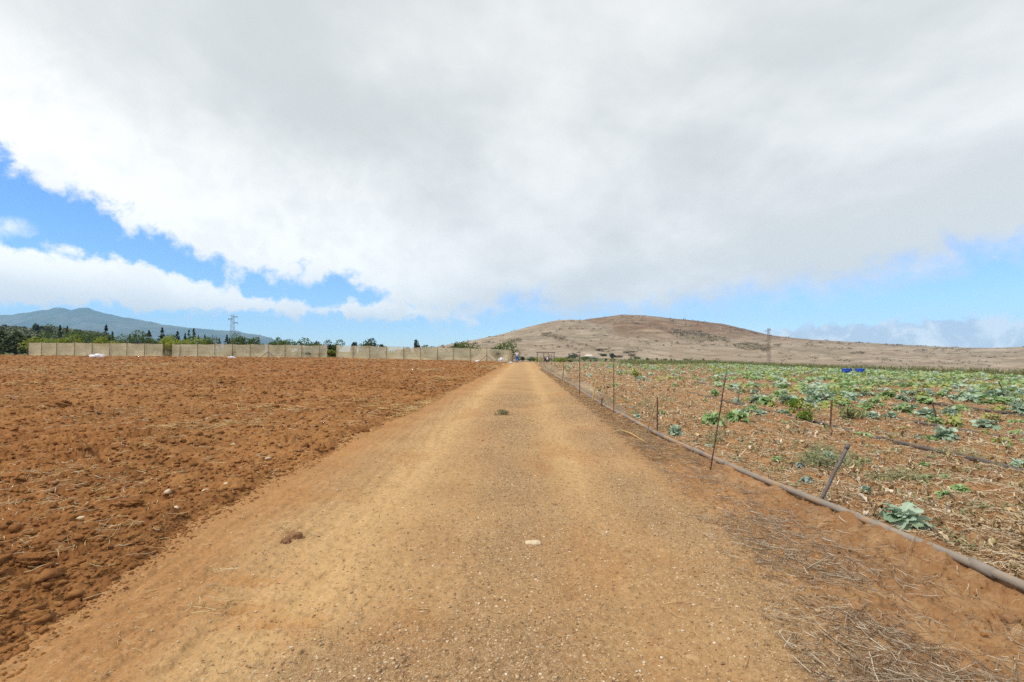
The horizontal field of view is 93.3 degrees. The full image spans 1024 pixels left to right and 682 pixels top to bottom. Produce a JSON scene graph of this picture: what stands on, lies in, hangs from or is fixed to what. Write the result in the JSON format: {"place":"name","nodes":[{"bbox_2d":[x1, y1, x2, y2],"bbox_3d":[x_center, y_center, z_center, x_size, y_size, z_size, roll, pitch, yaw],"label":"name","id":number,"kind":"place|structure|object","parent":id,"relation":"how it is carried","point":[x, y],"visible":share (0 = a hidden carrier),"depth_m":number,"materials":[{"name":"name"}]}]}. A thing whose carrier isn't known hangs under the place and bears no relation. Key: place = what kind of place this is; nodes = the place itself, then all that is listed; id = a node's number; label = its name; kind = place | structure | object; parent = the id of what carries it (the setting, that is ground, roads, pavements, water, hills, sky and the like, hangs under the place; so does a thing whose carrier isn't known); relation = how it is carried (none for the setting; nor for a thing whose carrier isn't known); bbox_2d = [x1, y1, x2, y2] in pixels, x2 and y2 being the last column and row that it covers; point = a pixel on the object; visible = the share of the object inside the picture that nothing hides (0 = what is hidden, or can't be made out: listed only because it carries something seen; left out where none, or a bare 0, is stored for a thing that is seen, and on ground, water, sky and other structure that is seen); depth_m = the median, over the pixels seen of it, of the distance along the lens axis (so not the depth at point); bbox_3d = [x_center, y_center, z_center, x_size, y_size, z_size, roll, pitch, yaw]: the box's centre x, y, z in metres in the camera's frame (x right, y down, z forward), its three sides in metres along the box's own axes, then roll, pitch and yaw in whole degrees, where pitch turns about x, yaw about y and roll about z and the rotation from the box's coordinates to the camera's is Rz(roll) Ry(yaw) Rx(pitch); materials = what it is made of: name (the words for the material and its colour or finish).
{"place":"outdoors","nodes":[
{"label":"outdoors","id":0,"kind":"place"},
{"bbox_2d":[0,308,277,344],"bbox_3d":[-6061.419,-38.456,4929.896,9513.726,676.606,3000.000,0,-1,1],"label":"mountain","id":1,"kind":"structure","parent":0,"point":[87,319],"depth_m":4956.21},
{"bbox_2d":[0,355,506,663],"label":"ploughed field","id":2,"kind":"structure","parent":0,"point":[293,435],"depth_m":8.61,"materials":[{"name":"soil"}]},
{"bbox_2d":[1,471,27,479],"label":"soil clod","id":3,"kind":"object","parent":2,"relation":"on","point":[10,475],"visible":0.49,"depth_m":5.62,"materials":[{"name":"brown soil"}]},
{"bbox_2d":[16,552,53,567],"bbox_3d":[-3.497,1.596,3.533,0.220,0.099,0.171,0,-1,1],"label":"soil clod","id":4,"kind":"object","parent":2,"relation":"on","point":[30,559],"visible":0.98,"depth_m":3.49,"materials":[{"name":"brown soil"}]},
{"bbox_2d":[29,609,50,615],"bbox_3d":[-2.801,1.619,2.860,0.117,0.059,0.078,0,-1,1],"label":"soil clod","id":5,"kind":"object","parent":2,"relation":"on","point":[36,612],"visible":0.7,"depth_m":2.85,"materials":[{"name":"brown soil"}]},
{"bbox_2d":[17,337,65,351],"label":"shrub","id":6,"kind":"object","parent":2,"relation":"on","point":[40,340],"visible":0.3,"depth_m":73.28,"materials":[{"name":"green plant"}]},
{"bbox_2d":[45,399,74,407],"bbox_3d":[-12.448,1.742,13.338,0.759,0.313,0.483,0,-1,1],"label":"soil clod","id":7,"kind":"object","parent":2,"relation":"on","point":[63,403],"visible":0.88,"depth_m":13.22,"materials":[{"name":"brown soil"}]},
{"bbox_2d":[55,334,83,342],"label":"shrub","id":8,"kind":"object","parent":2,"relation":"on","point":[69,340],"visible":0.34,"depth_m":74.44,"materials":[{"name":"green plant"}]},
{"bbox_2d":[63,562,79,569],"bbox_3d":[-3.197,1.637,3.490,0.142,0.083,0.088,0,-1,1],"label":"soil clod","id":9,"kind":"object","parent":2,"relation":"on","point":[71,565],"visible":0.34,"depth_m":3.48,"materials":[{"name":"brown soil"}]},
{"bbox_2d":[28,342,162,355],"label":"net fence","id":10,"kind":"object","parent":2,"relation":"on","point":[88,349],"visible":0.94,"depth_m":70.02,"materials":[{"name":"fabric"}]},
{"bbox_2d":[93,337,116,342],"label":"shrub","id":11,"kind":"object","parent":2,"relation":"on","point":[100,340],"visible":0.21,"depth_m":73.70,"materials":[{"name":"green plant"}]},
{"bbox_2d":[112,497,144,508],"bbox_3d":[-3.964,1.677,5.009,0.307,0.103,0.182,0,-1,1],"label":"soil clod","id":12,"kind":"object","parent":2,"relation":"on","point":[130,502],"visible":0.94,"depth_m":4.97,"materials":[{"name":"brown soil"}]},
{"bbox_2d":[164,338,206,347],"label":"shrub","id":13,"kind":"object","parent":2,"relation":"on","point":[180,342],"visible":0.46,"depth_m":76.48,"materials":[{"name":"green plant"}]},
{"bbox_2d":[228,333,250,344],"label":"shrub","id":14,"kind":"object","parent":2,"relation":"on","point":[237,340],"visible":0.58,"depth_m":76.12,"materials":[{"name":"green plant"}]},
{"bbox_2d":[171,344,327,357],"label":"net fence","id":15,"kind":"object","parent":2,"relation":"on","point":[251,350],"visible":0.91,"depth_m":71.31,"materials":[{"name":"fabric"}]},
{"bbox_2d":[0,354,504,391],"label":"soil clods","id":16,"kind":"object","parent":2,"relation":"on","point":[254,359],"visible":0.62,"depth_m":33.76,"materials":[{"name":"brown soil"}]},
{"bbox_2d":[0,355,504,624],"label":"straw","id":17,"kind":"object","parent":2,"relation":"on","point":[58,470],"visible":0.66,"depth_m":10.15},
{"bbox_2d":[0,362,506,429],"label":"straw","id":18,"kind":"object","parent":2,"relation":"on","point":[411,407],"visible":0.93,"depth_m":14.07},
{"bbox_2d":[0,362,930,681],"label":"road","id":19,"kind":"structure","parent":0,"point":[68,654],"depth_m":3.44,"materials":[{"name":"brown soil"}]},
{"bbox_2d":[2,431,317,613],"bbox_3d":[-4.074,1.624,5.527,2.804,0.218,6.922,1,-1,-30],"label":"straw","id":20,"kind":"object","parent":19,"relation":"on","point":[230,568],"visible":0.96,"depth_m":3.76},
{"bbox_2d":[287,531,302,539],"bbox_3d":[-1.870,1.686,4.161,0.094,0.079,0.140,-1,-2,42],"label":"stone","id":21,"kind":"object","parent":19,"relation":"on","point":[295,535],"visible":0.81,"depth_m":4.14,"materials":[{"name":"brown stone"}]},
{"bbox_2d":[0,391,1023,681],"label":"soil crumbs","id":22,"kind":"object","parent":19,"relation":"on","point":[160,555],"visible":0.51,"depth_m":3.68,"materials":[{"name":"brown soil"}]},
{"bbox_2d":[682,653,701,662],"bbox_3d":[0.947,1.672,2.547,0.108,0.023,0.075,0,-1,17],"label":"stone","id":23,"kind":"object","parent":19,"relation":"on","point":[694,658],"visible":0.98,"depth_m":2.54,"materials":[{"name":"beige stone"}]},
{"bbox_2d":[112,423,873,681],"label":"straw","id":24,"kind":"object","parent":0,"point":[486,587],"visible":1,"depth_m":2.99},
{"bbox_2d":[0,336,1018,373],"bbox_3d":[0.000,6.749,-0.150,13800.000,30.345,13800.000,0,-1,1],"label":"ground","id":25,"kind":"structure","parent":0,"point":[514,359],"depth_m":89.02,"materials":[{"name":"brown soil"}]},
{"bbox_2d":[0,330,20,354],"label":"tree","id":26,"kind":"object","parent":25,"relation":"on","point":[7,342],"visible":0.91,"depth_m":77.81,"materials":[{"name":"green plant"}]},
{"bbox_2d":[2,331,28,354],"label":"tree","id":27,"kind":"object","parent":25,"relation":"on","point":[20,337],"visible":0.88,"depth_m":78.58,"materials":[{"name":"green plant"}]},
{"bbox_2d":[43,323,54,337],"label":"pine tree","id":28,"kind":"object","parent":25,"relation":"on","point":[48,329],"visible":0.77,"depth_m":209.09,"materials":[{"name":"green plant"}]},
{"bbox_2d":[0,325,124,347],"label":"wood","id":29,"kind":"object","parent":25,"relation":"on","point":[9,330],"visible":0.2,"depth_m":216.67,"materials":[{"name":"green plant"}]},
{"bbox_2d":[65,331,89,342],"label":"shrub","id":30,"kind":"object","parent":25,"relation":"on","point":[79,336],"visible":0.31,"depth_m":93.39,"materials":[{"name":"green plant"}]},
{"bbox_2d":[64,330,106,341],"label":"shrub","id":31,"kind":"object","parent":25,"relation":"on","point":[90,336],"visible":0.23,"depth_m":96.77,"materials":[{"name":"green plant"}]},
{"bbox_2d":[104,332,132,342],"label":"shrub","id":32,"kind":"object","parent":25,"relation":"on","point":[116,338],"visible":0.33,"depth_m":93.37,"materials":[{"name":"green plant"}]},
{"bbox_2d":[120,330,152,343],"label":"shrub","id":33,"kind":"object","parent":25,"relation":"on","point":[134,337],"visible":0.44,"depth_m":91.27,"materials":[{"name":"green plant"}]},
{"bbox_2d":[128,332,153,343],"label":"shrub","id":34,"kind":"object","parent":25,"relation":"on","point":[137,341],"visible":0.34,"depth_m":92.51,"materials":[{"name":"green plant"}]},
{"bbox_2d":[159,335,177,355],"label":"shrub","id":35,"kind":"object","parent":25,"relation":"on","point":[163,340],"visible":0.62,"depth_m":78.24,"materials":[{"name":"green plant"}]},
{"bbox_2d":[269,338,300,344],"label":"shrub","id":36,"kind":"object","parent":25,"relation":"on","point":[287,343],"visible":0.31,"depth_m":78.37,"materials":[{"name":"green plant"}]},
{"bbox_2d":[328,339,344,356],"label":"shrub","id":37,"kind":"object","parent":25,"relation":"on","point":[332,347],"visible":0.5,"depth_m":84.31,"materials":[{"name":"green plant"}]},
{"bbox_2d":[336,345,512,361],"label":"net fence","id":38,"kind":"object","parent":25,"relation":"on","point":[429,353],"visible":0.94,"depth_m":72.06,"materials":[{"name":"fabric"}]},
{"bbox_2d":[451,341,480,348],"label":"shrub","id":39,"kind":"object","parent":25,"relation":"on","point":[458,345],"visible":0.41,"depth_m":75.99,"materials":[{"name":"green plant"}]},
{"bbox_2d":[494,338,519,358],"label":"shrub","id":40,"kind":"object","parent":25,"relation":"on","point":[507,345],"visible":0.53,"depth_m":79.52,"materials":[{"name":"green plant"}]},
{"bbox_2d":[538,358,651,361],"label":"scrub","id":41,"kind":"object","parent":25,"relation":"on","point":[602,360],"visible":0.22,"depth_m":232.16,"materials":[{"name":"green plant"}]},
{"bbox_2d":[0,0,1023,350],"label":"sky","id":42,"kind":"structure","parent":0,"point":[394,173],"materials":[{"name":"white"}]},
{"bbox_2d":[438,315,1023,371],"bbox_3d":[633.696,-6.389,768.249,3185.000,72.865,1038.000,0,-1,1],"label":"hill","id":43,"kind":"structure","parent":0,"point":[616,340],"depth_m":448.54,"materials":[{"name":"brown soil"}]},
{"bbox_2d":[440,315,1023,368],"bbox_3d":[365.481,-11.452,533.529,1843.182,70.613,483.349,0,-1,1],"label":"hill scrub","id":44,"kind":"object","parent":43,"relation":"on","point":[708,334],"visible":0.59,"depth_m":482.00,"materials":[{"name":"brown plant"}]},
{"bbox_2d":[537,363,1023,681],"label":"vegetable field","id":45,"kind":"structure","parent":0,"point":[997,592],"depth_m":4.17,"materials":[{"name":"soil"}]},
{"bbox_2d":[613,360,613,412],"bbox_3d":[2.632,1.259,12.507,0.025,1.536,0.021,0,-1,-21],"label":"fence stake","id":46,"kind":"object","parent":45,"relation":"on","point":[613,386],"visible":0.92,"depth_m":12.50,"materials":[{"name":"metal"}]},
{"bbox_2d":[537,356,624,413],"bbox_3d":[2.967,1.871,36.913,0.353,1.106,50.004,0,-1,1],"label":"wind netting","id":47,"kind":"object","parent":46,"relation":"attached to","point":[618,407],"visible":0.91,"depth_m":17.57,"materials":[{"name":"beige fabric"}]},
{"bbox_2d":[539,368,713,464],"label":"dead stalks","id":48,"kind":"object","parent":45,"relation":"on","point":[584,398],"visible":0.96,"depth_m":10.42,"materials":[{"name":"plant"}]},
{"bbox_2d":[667,424,683,435],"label":"cabbage plant","id":49,"kind":"object","parent":45,"relation":"on","point":[674,430],"visible":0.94,"depth_m":9.17,"materials":[{"name":"green plant"}]},
{"bbox_2d":[700,411,726,425],"bbox_3d":[4.345,1.730,10.482,0.563,0.420,0.507,-1,-2,36],"label":"cabbage plant","id":50,"kind":"object","parent":45,"relation":"on","point":[712,418],"visible":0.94,"depth_m":10.41,"materials":[{"name":"green plant"}]},
{"bbox_2d":[710,376,725,469],"bbox_3d":[2.828,1.203,6.663,0.264,1.449,0.024,0,-1,1],"label":"fence stake","id":51,"kind":"object","parent":45,"relation":"on","point":[718,422],"visible":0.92,"depth_m":6.66,"materials":[{"name":"metal"}]},
{"bbox_2d":[724,409,751,421],"bbox_3d":[5.082,1.726,10.860,0.472,0.373,0.618,1,-2,-44],"label":"cabbage plant","id":52,"kind":"object","parent":45,"relation":"on","point":[733,415],"visible":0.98,"depth_m":10.81,"materials":[{"name":"green plant"}]},
{"bbox_2d":[758,395,775,404],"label":"cabbage plant","id":53,"kind":"object","parent":45,"relation":"on","point":[762,400],"visible":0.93,"depth_m":14.22,"materials":[{"name":"green plant"}]},
{"bbox_2d":[770,389,787,398],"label":"cabbage plant","id":54,"kind":"object","parent":45,"relation":"on","point":[775,393],"visible":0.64,"depth_m":16.12,"materials":[{"name":"green plant"}]},
{"bbox_2d":[537,362,1023,577],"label":"crop litter","id":55,"kind":"object","parent":45,"relation":"on","point":[988,529],"visible":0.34,"depth_m":7.66,"materials":[{"name":"plant"}]},
{"bbox_2d":[542,367,1023,590],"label":"irrigation pipe","id":56,"kind":"object","parent":45,"relation":"on","point":[987,569],"visible":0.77,"depth_m":4.65,"materials":[{"name":"grey plastic"}]},
{"bbox_2d":[778,394,796,404],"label":"cabbage plant","id":57,"kind":"object","parent":45,"relation":"on","point":[783,398],"visible":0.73,"depth_m":14.54,"materials":[{"name":"green plant"}]},
{"bbox_2d":[551,362,1023,392],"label":"cabbage crop","id":58,"kind":"object","parent":45,"relation":"on","point":[844,384],"visible":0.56,"depth_m":26.60,"materials":[{"name":"green plant"}]},
{"bbox_2d":[553,366,1023,522],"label":"dry stubs","id":59,"kind":"object","parent":45,"relation":"on","point":[953,512],"visible":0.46,"depth_m":7.88,"materials":[{"name":"plant"}]},
{"bbox_2d":[785,398,802,408],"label":"weed bush","id":60,"kind":"object","parent":45,"relation":"on","point":[792,403],"visible":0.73,"depth_m":13.18,"materials":[{"name":"green plant"}]},
{"bbox_2d":[565,369,1023,550],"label":"weeds","id":61,"kind":"object","parent":45,"relation":"on","point":[899,490],"visible":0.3,"depth_m":6.77,"materials":[{"name":"green plant"}]},
{"bbox_2d":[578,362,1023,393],"bbox_3d":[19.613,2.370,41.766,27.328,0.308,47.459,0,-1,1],"label":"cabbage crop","id":62,"kind":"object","parent":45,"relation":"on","point":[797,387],"visible":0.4,"depth_m":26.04,"materials":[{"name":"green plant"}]},
{"bbox_2d":[787,408,814,420],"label":"weed bush","id":63,"kind":"object","parent":45,"relation":"on","point":[802,415],"visible":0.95,"depth_m":11.06,"materials":[{"name":"green plant"}]},
{"bbox_2d":[798,476,813,483],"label":"cabbage plant","id":64,"kind":"object","parent":45,"relation":"on","point":[806,479],"visible":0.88,"depth_m":5.85,"materials":[{"name":"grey plant"}]},
{"bbox_2d":[591,410,1023,681],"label":"dead stalks","id":65,"kind":"object","parent":45,"relation":"on","point":[920,677],"visible":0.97,"depth_m":3.00,"materials":[{"name":"plant"}]},
{"bbox_2d":[595,363,1022,383],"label":"weeds","id":66,"kind":"object","parent":45,"relation":"on","point":[748,368],"visible":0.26,"depth_m":34.50,"materials":[{"name":"green plant"}]},
{"bbox_2d":[801,389,818,396],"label":"cabbage plant","id":67,"kind":"object","parent":45,"relation":"on","point":[810,392],"visible":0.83,"depth_m":16.58,"materials":[{"name":"green plant"}]},
{"bbox_2d":[794,401,834,411],"bbox_3d":[8.000,1.776,12.742,1.016,0.442,0.639,0,-1,1],"label":"weed bush","id":68,"kind":"object","parent":45,"relation":"on","point":[808,407],"visible":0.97,"depth_m":12.81,"materials":[{"name":"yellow plant"}]},
{"bbox_2d":[794,447,836,466],"bbox_3d":[4.165,1.662,6.652,0.825,0.352,0.480,1,-2,-39],"label":"weed bush","id":69,"kind":"object","parent":45,"relation":"on","point":[818,457],"visible":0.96,"depth_m":6.66,"materials":[{"name":"green plant"}]},
{"bbox_2d":[811,392,834,402],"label":"cabbage plant","id":70,"kind":"object","parent":45,"relation":"on","point":[819,397],"visible":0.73,"depth_m":14.74,"materials":[{"name":"green plant"}]},
{"bbox_2d":[820,443,850,498],"bbox_3d":[3.384,1.465,5.126,0.413,0.759,0.047,0,-1,1],"label":"fence stake","id":71,"kind":"object","parent":45,"relation":"on","point":[835,469],"visible":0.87,"depth_m":5.11,"materials":[{"name":"grey metal"}]},
{"bbox_2d":[843,391,859,401],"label":"cabbage plant","id":72,"kind":"object","parent":45,"relation":"on","point":[850,396],"visible":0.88,"depth_m":15.28,"materials":[{"name":"green plant"}]},
{"bbox_2d":[836,405,867,418],"bbox_3d":[7.972,1.725,11.367,0.516,0.434,0.629,0,-1,1],"label":"weed bush","id":73,"kind":"object","parent":45,"relation":"on","point":[847,410],"visible":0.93,"depth_m":11.37,"materials":[{"name":"green plant"}]},
{"bbox_2d":[689,391,1023,472],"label":"irrigation pipe","id":74,"kind":"object","parent":45,"relation":"on","point":[926,448],"visible":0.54,"depth_m":8.14,"materials":[{"name":"black plastic"}]},
{"bbox_2d":[694,381,1023,440],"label":"irrigation pipe","id":75,"kind":"object","parent":45,"relation":"on","point":[932,424],"visible":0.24,"depth_m":10.59,"materials":[{"name":"black plastic"}]},
{"bbox_2d":[853,402,877,409],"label":"cabbage plant","id":76,"kind":"object","parent":45,"relation":"on","point":[865,406],"visible":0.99,"depth_m":12.88,"materials":[{"name":"green plant"}]},
{"bbox_2d":[861,411,879,418],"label":"cabbage plant","id":77,"kind":"object","parent":45,"relation":"on","point":[872,414],"visible":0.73,"depth_m":11.45,"materials":[{"name":"green plant"}]},
{"bbox_2d":[868,395,885,406],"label":"cabbage plant","id":78,"kind":"object","parent":45,"relation":"on","point":[874,400],"visible":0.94,"depth_m":14.15,"materials":[{"name":"green plant"}]},
{"bbox_2d":[878,390,896,397],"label":"cabbage plant","id":79,"kind":"object","parent":45,"relation":"on","point":[888,394],"visible":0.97,"depth_m":16.17,"materials":[{"name":"green plant"}]},
{"bbox_2d":[895,402,912,413],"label":"cabbage plant","id":80,"kind":"object","parent":45,"relation":"on","point":[904,408],"visible":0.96,"depth_m":12.36,"materials":[{"name":"green plant"}]},
{"bbox_2d":[874,501,934,529],"bbox_3d":[3.522,1.592,4.352,0.383,0.245,0.333,0,-1,10],"label":"cabbage plant","id":81,"kind":"object","parent":45,"relation":"on","point":[906,513],"visible":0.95,"depth_m":4.29,"materials":[{"name":"green plant"}]},
{"bbox_2d":[789,385,1023,415],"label":"irrigation pipe","id":82,"kind":"object","parent":45,"relation":"on","point":[987,410],"visible":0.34,"depth_m":13.01,"materials":[{"name":"black plastic"}]},
{"bbox_2d":[913,396,935,403],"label":"cabbage plant","id":83,"kind":"object","parent":45,"relation":"on","point":[923,399],"visible":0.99,"depth_m":14.65,"materials":[{"name":"green plant"}]},
{"bbox_2d":[910,407,939,418],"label":"cabbage plant","id":84,"kind":"object","parent":45,"relation":"on","point":[923,412],"visible":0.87,"depth_m":11.68,"materials":[{"name":"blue plant"}]},
{"bbox_2d":[921,414,945,424],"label":"cabbage plant","id":85,"kind":"object","parent":45,"relation":"on","point":[933,418],"visible":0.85,"depth_m":10.61,"materials":[{"name":"green plant"}]},
{"bbox_2d":[934,490,952,498],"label":"cabbage plant","id":86,"kind":"object","parent":45,"relation":"on","point":[944,492],"visible":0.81,"depth_m":5.29,"materials":[{"name":"green plant"}]},
{"bbox_2d":[931,426,959,442],"bbox_3d":[7.870,1.710,8.761,0.420,0.327,0.500,-1,-1,23],"label":"cabbage plant","id":87,"kind":"object","parent":45,"relation":"on","point":[943,433],"visible":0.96,"depth_m":8.69,"materials":[{"name":"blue plant"}]},
{"bbox_2d":[940,406,958,415],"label":"cabbage plant","id":88,"kind":"object","parent":45,"relation":"on","point":[952,411],"visible":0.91,"depth_m":11.68,"materials":[{"name":"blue plant"}]},
{"bbox_2d":[943,413,966,426],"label":"cabbage plant","id":89,"kind":"object","parent":45,"relation":"on","point":[954,420],"visible":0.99,"depth_m":10.21,"materials":[{"name":"yellow plant"}]},
{"bbox_2d":[947,484,972,492],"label":"cabbage plant","id":90,"kind":"object","parent":45,"relation":"on","point":[959,488],"visible":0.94,"depth_m":5.66,"materials":[{"name":"green plant"}]},
{"bbox_2d":[957,393,981,401],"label":"cabbage plant","id":91,"kind":"object","parent":45,"relation":"on","point":[968,397],"visible":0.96,"depth_m":15.15,"materials":[{"name":"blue plant"}]},
{"bbox_2d":[969,419,1001,430],"bbox_3d":[9.969,1.773,10.196,0.461,0.290,0.523,-1,-1,32],"label":"cabbage plant","id":92,"kind":"object","parent":45,"relation":"on","point":[984,423],"visible":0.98,"depth_m":10.11,"materials":[{"name":"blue plant"}]},
{"bbox_2d":[983,389,1010,398],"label":"cabbage plant","id":93,"kind":"object","parent":45,"relation":"on","point":[998,392],"visible":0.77,"depth_m":15.65,"materials":[{"name":"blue plant"}]},
{"bbox_2d":[991,437,1012,445],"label":"cabbage plant","id":94,"kind":"object","parent":45,"relation":"on","point":[1002,440],"visible":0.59,"depth_m":8.42,"materials":[{"name":"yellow plant"}]},
{"bbox_2d":[994,397,1012,402],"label":"cabbage plant","id":95,"kind":"object","parent":45,"relation":"on","point":[1004,399],"visible":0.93,"depth_m":14.71,"materials":[{"name":"green plant"}]},
{"bbox_2d":[999,612,1021,623],"bbox_3d":[3.032,1.691,2.945,0.109,0.062,0.097,1,-2,-40],"label":"stone","id":96,"kind":"object","parent":45,"relation":"on","point":[1007,617],"visible":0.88,"depth_m":2.93,"materials":[{"name":"brown stone"}]},
{"bbox_2d":[1005,402,1023,413],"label":"cabbage plant","id":97,"kind":"object","parent":45,"relation":"on","point":[1018,407],"visible":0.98,"depth_m":12.08,"materials":[{"name":"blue plant"}]},
{"bbox_2d":[1008,458,1023,467],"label":"cabbage plant","id":98,"kind":"object","parent":45,"relation":"on","point":[1014,462],"visible":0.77,"depth_m":6.62,"materials":[{"name":"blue plant"}]},
{"bbox_2d":[617,359,1023,375],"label":"grass","id":99,"kind":"structure","parent":0,"point":[921,368],"depth_m":42.36,"materials":[{"name":"green plant"}]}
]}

